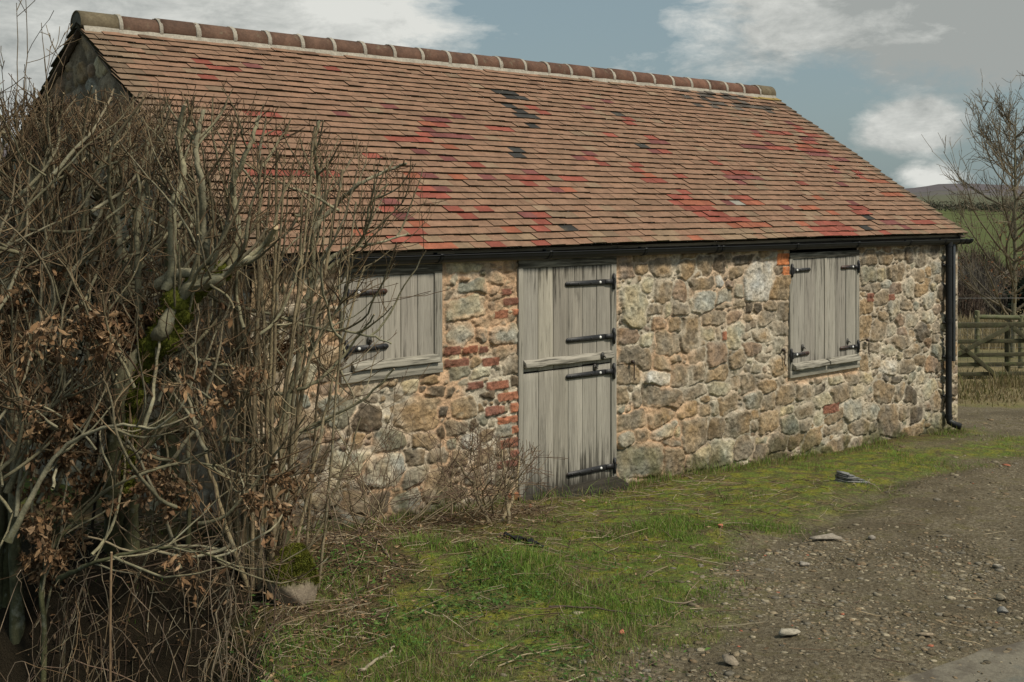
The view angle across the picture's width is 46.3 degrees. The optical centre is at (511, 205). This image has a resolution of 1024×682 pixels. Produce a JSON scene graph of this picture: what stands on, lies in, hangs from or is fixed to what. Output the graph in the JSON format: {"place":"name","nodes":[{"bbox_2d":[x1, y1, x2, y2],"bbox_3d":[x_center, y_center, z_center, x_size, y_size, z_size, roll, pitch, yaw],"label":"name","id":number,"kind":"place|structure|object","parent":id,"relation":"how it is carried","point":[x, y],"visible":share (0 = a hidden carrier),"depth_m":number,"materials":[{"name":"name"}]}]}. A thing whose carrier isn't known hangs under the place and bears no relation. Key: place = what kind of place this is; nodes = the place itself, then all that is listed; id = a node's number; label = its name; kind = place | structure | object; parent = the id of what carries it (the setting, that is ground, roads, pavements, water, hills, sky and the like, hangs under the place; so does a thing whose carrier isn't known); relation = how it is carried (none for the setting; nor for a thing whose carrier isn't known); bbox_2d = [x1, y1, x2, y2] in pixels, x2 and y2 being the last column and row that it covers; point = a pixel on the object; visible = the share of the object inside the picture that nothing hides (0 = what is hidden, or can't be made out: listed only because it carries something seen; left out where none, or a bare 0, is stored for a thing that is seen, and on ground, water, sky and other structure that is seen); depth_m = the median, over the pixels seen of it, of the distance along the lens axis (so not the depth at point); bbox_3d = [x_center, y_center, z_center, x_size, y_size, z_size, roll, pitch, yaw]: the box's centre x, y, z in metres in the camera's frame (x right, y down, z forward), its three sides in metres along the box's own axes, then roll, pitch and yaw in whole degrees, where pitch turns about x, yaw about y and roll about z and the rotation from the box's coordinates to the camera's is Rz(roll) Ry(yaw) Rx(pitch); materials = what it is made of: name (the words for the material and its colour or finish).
{"place":"outdoors","nodes":[
{"label":"outdoors","id":0,"kind":"place"},
{"bbox_2d":[0,208,1023,681],"bbox_3d":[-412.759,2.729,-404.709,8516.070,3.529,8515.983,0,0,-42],"label":"ground","id":1,"kind":"structure","parent":0,"point":[872,464],"depth_m":6.94,"materials":[{"name":"green plant"}]},
{"bbox_2d":[0,73,217,644],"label":"hedge shrub","id":2,"kind":"object","parent":1,"relation":"on","point":[10,302],"visible":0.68,"depth_m":6.47,"materials":[{"name":"brown plant"}]},
{"bbox_2d":[109,552,112,681],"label":"cane","id":3,"kind":"object","parent":1,"relation":"on","point":[110,623],"visible":1,"depth_m":5.21,"materials":[{"name":"brown plant"}]},
{"bbox_2d":[0,85,335,554],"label":"hedge shrub","id":4,"kind":"object","parent":1,"relation":"on","point":[97,313],"visible":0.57,"depth_m":6.51,"materials":[{"name":"brown plant"}]},
{"bbox_2d":[74,408,177,513],"bbox_3d":[-2.215,1.460,6.875,0.580,0.552,0.050,0,0,-28],"label":"branch","id":5,"kind":"object","parent":4,"relation":"attached to","point":[84,499],"visible":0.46,"depth_m":6.90,"materials":[{"name":"brown plant"}]},
{"bbox_2d":[159,244,180,522],"bbox_3d":[-2.073,1.171,7.257,0.110,1.883,0.090,0,0,-42],"label":"fence post","id":6,"kind":"object","parent":1,"relation":"on","point":[173,439],"visible":0.09,"depth_m":7.23,"materials":[{"name":"brown wood"}]},
{"bbox_2d":[0,197,372,681],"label":"hedge shrub","id":7,"kind":"object","parent":1,"relation":"on","point":[150,471],"visible":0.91,"depth_m":6.31,"materials":[{"name":"brown plant"}]},
{"bbox_2d":[0,383,391,681],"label":"bramble","id":8,"kind":"object","parent":1,"relation":"on","point":[226,636],"visible":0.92,"depth_m":6.09,"materials":[{"name":"brown plant"}]},
{"bbox_2d":[1,79,397,553],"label":"hedge shrub","id":9,"kind":"object","parent":1,"relation":"on","point":[207,276],"visible":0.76,"depth_m":6.49,"materials":[{"name":"brown plant"}]},
{"bbox_2d":[0,0,81,294],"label":"sapling shoots","id":10,"kind":"object","parent":9,"relation":"attached to","point":[24,167],"visible":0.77,"depth_m":6.50,"materials":[{"name":"brown plant"}]},
{"bbox_2d":[21,121,181,540],"bbox_3d":[-2.406,0.868,7.005,0.970,2.729,0.836,0,0,8],"label":"ivy","id":11,"kind":"object","parent":9,"relation":"attached to","point":[97,441],"visible":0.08,"depth_m":6.97,"materials":[{"name":"green plant"}]},
{"bbox_2d":[104,141,430,551],"bbox_3d":[-1.230,1.018,6.820,1.713,2.715,1.427,0,0,19],"label":"hedge shrub","id":12,"kind":"object","parent":1,"relation":"on","point":[240,440],"visible":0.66,"depth_m":6.86,"materials":[{"name":"brown plant"}]},
{"bbox_2d":[140,103,445,593],"bbox_3d":[-1.275,0.806,7.013,1.464,2.816,1.553,0,0,41],"label":"hazel clump","id":13,"kind":"object","parent":1,"relation":"on","point":[250,419],"visible":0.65,"depth_m":6.89,"materials":[{"name":"brown plant"}]},
{"bbox_2d":[266,542,319,604],"bbox_3d":[-1.250,2.080,6.723,0.296,0.384,0.272,0,0,-31],"label":"mossy stone","id":14,"kind":"object","parent":1,"relation":"on","point":[303,562],"visible":0.74,"depth_m":6.63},
{"bbox_2d":[202,101,426,543],"bbox_3d":[-1.026,0.973,7.519,1.114,3.168,1.798,0,0,22],"label":"hedge shrub","id":15,"kind":"object","parent":1,"relation":"on","point":[367,227],"visible":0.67,"depth_m":7.36,"materials":[{"name":"brown plant"}]},
{"bbox_2d":[358,646,394,672],"bbox_3d":[-0.629,2.121,5.609,0.034,0.042,0.405,0,0,18],"label":"stick","id":16,"kind":"object","parent":1,"relation":"on","point":[373,661],"visible":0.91,"depth_m":5.56,"materials":[{"name":"beige wood"}]},
{"bbox_2d":[364,534,396,564],"bbox_3d":[-0.863,2.182,7.672,0.035,0.107,0.904,0,0,-19],"label":"stick","id":17,"kind":"object","parent":1,"relation":"on","point":[383,548],"visible":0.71,"depth_m":7.52,"materials":[{"name":"brown wood"}]},
{"bbox_2d":[267,414,567,540],"bbox_3d":[-0.440,1.984,8.267,2.571,0.949,1.470,0,0,-42],"label":"brushwood","id":18,"kind":"object","parent":1,"relation":"on","point":[506,502],"visible":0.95,"depth_m":8.56,"materials":[{"name":"brown plant"}]},
{"bbox_2d":[28,498,820,681],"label":"leaf litter","id":19,"kind":"object","parent":1,"relation":"on","point":[295,632],"visible":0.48,"depth_m":6.71,"materials":[{"name":"brown plant"}]},
{"bbox_2d":[0,10,973,533],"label":"barn","id":20,"kind":"structure","parent":1,"relation":"on","point":[640,274],"depth_m":11.02,"materials":[{"name":"stone"}]},
{"bbox_2d":[339,263,442,383],"bbox_3d":[-0.933,0.859,9.015,0.936,0.857,0.154,0,0,-42],"label":"window frame","id":21,"kind":"structure","parent":20,"relation":"in","point":[437,269],"depth_m":9.05,"materials":[{"name":"grey wood"}]},
{"bbox_2d":[523,264,615,371],"bbox_3d":[0.506,0.945,10.202,1.093,0.860,0.142,0,0,-42],"label":"door leaf","id":22,"kind":"structure","parent":20,"relation":"in","point":[566,309],"depth_m":10.18,"materials":[{"name":"grey wood"}]},
{"bbox_2d":[523,363,616,495],"bbox_3d":[0.497,1.881,10.223,1.098,1.033,0.099,0,0,-42],"label":"door leaf","id":23,"kind":"structure","parent":20,"relation":"in","point":[566,411],"depth_m":10.20,"materials":[{"name":"grey wood"}]},
{"bbox_2d":[788,250,859,377],"bbox_3d":[3.298,1.130,12.797,1.298,1.290,0.154,0,0,-42],"label":"window frame","id":24,"kind":"structure","parent":20,"relation":"in","point":[792,373],"depth_m":12.64,"materials":[{"name":"grey wood"}]},
{"bbox_2d":[500,531,546,546],"bbox_3d":[0.069,2.232,8.030,0.080,0.062,0.462,0,0,-35],"label":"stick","id":25,"kind":"object","parent":1,"relation":"on","point":[517,536],"visible":0.91,"depth_m":8.03,"materials":[{"name":"wood"}]},
{"bbox_2d":[30,472,1021,681],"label":"twig litter","id":26,"kind":"object","parent":1,"relation":"on","point":[385,540],"visible":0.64,"depth_m":6.95,"materials":[{"name":"plant"}]},
{"bbox_2d":[497,646,582,667],"bbox_3d":[0.131,2.118,5.657,0.517,0.014,0.082,0,0,-32],"label":"stick","id":27,"kind":"object","parent":1,"relation":"on","point":[537,653],"visible":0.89,"depth_m":5.67,"materials":[{"name":"brown wood"}]},
{"bbox_2d":[230,474,874,681],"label":"weeds","id":28,"kind":"object","parent":1,"relation":"on","point":[438,606],"visible":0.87,"depth_m":6.30,"materials":[{"name":"green plant"}]},
{"bbox_2d":[567,626,612,660],"bbox_3d":[0.369,2.123,5.825,0.019,0.023,0.547,0,0,-20],"label":"stick","id":29,"kind":"object","parent":1,"relation":"on","point":[590,643],"visible":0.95,"depth_m":5.82,"materials":[{"name":"brown wood"}]},
{"bbox_2d":[549,605,649,616],"bbox_3d":[0.464,2.152,6.361,0.566,0.032,0.036,0,0,22],"label":"stick","id":30,"kind":"object","parent":1,"relation":"on","point":[593,608],"visible":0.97,"depth_m":6.38,"materials":[{"name":"brown wood"}]},
{"bbox_2d":[654,597,696,603],"bbox_3d":[0.898,2.171,6.584,0.246,0.017,0.066,0,0,5],"label":"stick","id":31,"kind":"object","parent":1,"relation":"on","point":[675,602],"visible":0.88,"depth_m":6.57,"materials":[{"name":"wood"}]},
{"bbox_2d":[722,654,738,665],"bbox_3d":[1.003,2.086,5.497,0.060,0.045,0.081,0,0,-42],"label":"flat stone","id":32,"kind":"object","parent":1,"relation":"on","point":[730,659],"visible":1,"depth_m":5.49,"materials":[{"name":"beige stone"}]},
{"bbox_2d":[778,628,800,635],"bbox_3d":[1.373,2.107,5.917,0.113,0.034,0.069,0,0,-42],"label":"flat stone","id":33,"kind":"object","parent":1,"relation":"on","point":[786,632],"visible":1,"depth_m":5.91,"materials":[{"name":"beige stone"}]},
{"bbox_2d":[799,561,809,565],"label":"flat stone","id":34,"kind":"object","parent":1,"relation":"on","point":[802,563],"visible":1,"depth_m":7.58,"materials":[{"name":"beige stone"}]},
{"bbox_2d":[809,533,841,539],"bbox_3d":[2.186,2.312,8.351,0.226,0.038,0.108,0,0,7],"label":"flat stone","id":35,"kind":"object","parent":1,"relation":"on","point":[830,536],"visible":1,"depth_m":8.33,"materials":[{"name":"beige stone"}]},
{"bbox_2d":[834,470,868,483],"bbox_3d":[3.079,2.450,10.753,0.363,0.116,0.155,0,0,6],"label":"slate block","id":36,"kind":"object","parent":1,"relation":"on","point":[842,476],"depth_m":10.73,"materials":[{"name":"grey stone"}]},
{"bbox_2d":[868,535,875,539],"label":"flat stone","id":37,"kind":"object","parent":1,"relation":"on","point":[871,537],"visible":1,"depth_m":8.40,"materials":[{"name":"beige stone"}]},
{"bbox_2d":[916,632,933,635],"bbox_3d":[2.051,2.127,5.945,0.082,0.019,0.048,0,0,1],"label":"flat stone","id":38,"kind":"object","parent":1,"relation":"on","point":[926,634],"visible":1,"depth_m":5.93,"materials":[{"name":"beige stone"}]},
{"bbox_2d":[920,71,1023,357],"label":"bare tree","id":39,"kind":"object","parent":1,"relation":"on","point":[1011,224],"visible":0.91,"depth_m":29.41,"materials":[{"name":"brown plant"}]},
{"bbox_2d":[958,268,989,320],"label":"bare bush","id":40,"kind":"object","parent":1,"relation":"on","point":[973,303],"visible":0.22,"depth_m":44.33,"materials":[{"name":"brown plant"}]},
{"bbox_2d":[924,200,1023,212],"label":"woodland","id":41,"kind":"object","parent":1,"relation":"on","point":[939,206],"visible":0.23,"depth_m":313.08,"materials":[{"name":"brown plant"}]},
{"bbox_2d":[958,258,1011,314],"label":"bare bush","id":42,"kind":"object","parent":1,"relation":"on","point":[1004,298],"visible":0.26,"depth_m":46.43,"materials":[{"name":"brown plant"}]},
{"bbox_2d":[958,322,1023,377],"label":"field gate","id":43,"kind":"structure","parent":1,"relation":"on","point":[965,351],"depth_m":22.98,"materials":[{"name":"brown wood"}]},
{"bbox_2d":[958,310,1023,368],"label":"wooden fence","id":44,"kind":"object","parent":1,"relation":"on","point":[978,317],"visible":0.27,"depth_m":25.96,"materials":[{"name":"brown wood"}]},
{"bbox_2d":[958,241,1023,296],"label":"bare bush","id":45,"kind":"object","parent":1,"relation":"on","point":[995,259],"visible":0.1,"depth_m":57.68,"materials":[{"name":"brown plant"}]},
{"bbox_2d":[992,564,1004,568],"bbox_3d":[3.051,2.262,7.502,0.086,0.036,0.046,0,0,35],"label":"flat stone","id":46,"kind":"object","parent":1,"relation":"on","point":[998,566],"visible":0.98,"depth_m":7.49,"materials":[{"name":"grey stone"}]},
{"bbox_2d":[995,593,1005,599],"bbox_3d":[2.751,2.200,6.739,0.051,0.034,0.072,0,0,4],"label":"flat stone","id":47,"kind":"object","parent":1,"relation":"on","point":[999,596],"visible":1,"depth_m":6.72,"materials":[{"name":"beige stone"}]},
{"bbox_2d":[997,606,1008,613],"bbox_3d":[2.645,2.183,6.452,0.043,0.043,0.076,0,0,-25],"label":"flat stone","id":48,"kind":"object","parent":1,"relation":"on","point":[1001,609],"visible":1,"depth_m":6.44,"materials":[{"name":"grey stone"}]},
{"bbox_2d":[1002,277,1023,314],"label":"evergreen bush","id":49,"kind":"object","parent":1,"relation":"on","point":[1020,301],"visible":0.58,"depth_m":45.31,"materials":[{"name":"green plant"}]},
{"bbox_2d":[1011,260,1023,285],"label":"bare bush","id":50,"kind":"object","parent":1,"relation":"on","point":[1020,270],"visible":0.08,"depth_m":59.66,"materials":[{"name":"brown plant"}]},
{"bbox_2d":[0,0,1023,187],"label":"sky","id":51,"kind":"structure","parent":0,"point":[877,76],"materials":[{"name":"blue"}]},
{"bbox_2d":[2,145,1023,207],"bbox_3d":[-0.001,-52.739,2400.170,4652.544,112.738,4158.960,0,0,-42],"label":"hills","id":52,"kind":"structure","parent":0,"point":[940,192],"depth_m":1544.01,"materials":[{"name":"green plant"}]},
{"bbox_2d":[73,424,1023,681],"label":"grass","id":53,"kind":"structure","parent":0,"point":[675,522],"depth_m":6.79,"materials":[{"name":"green plant"}]},
{"bbox_2d":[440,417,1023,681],"bbox_3d":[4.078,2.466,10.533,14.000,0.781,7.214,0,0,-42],"label":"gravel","id":54,"kind":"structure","parent":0,"point":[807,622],"depth_m":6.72,"materials":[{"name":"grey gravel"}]},
{"bbox_2d":[900,640,1023,681],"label":"road","id":55,"kind":"structure","parent":0,"point":[967,668],"depth_m":5.49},
{"bbox_2d":[958,310,1023,406],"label":"dry grass","id":56,"kind":"structure","parent":0,"point":[968,333],"depth_m":21.18,"materials":[{"name":"beige plant"}]}
]}

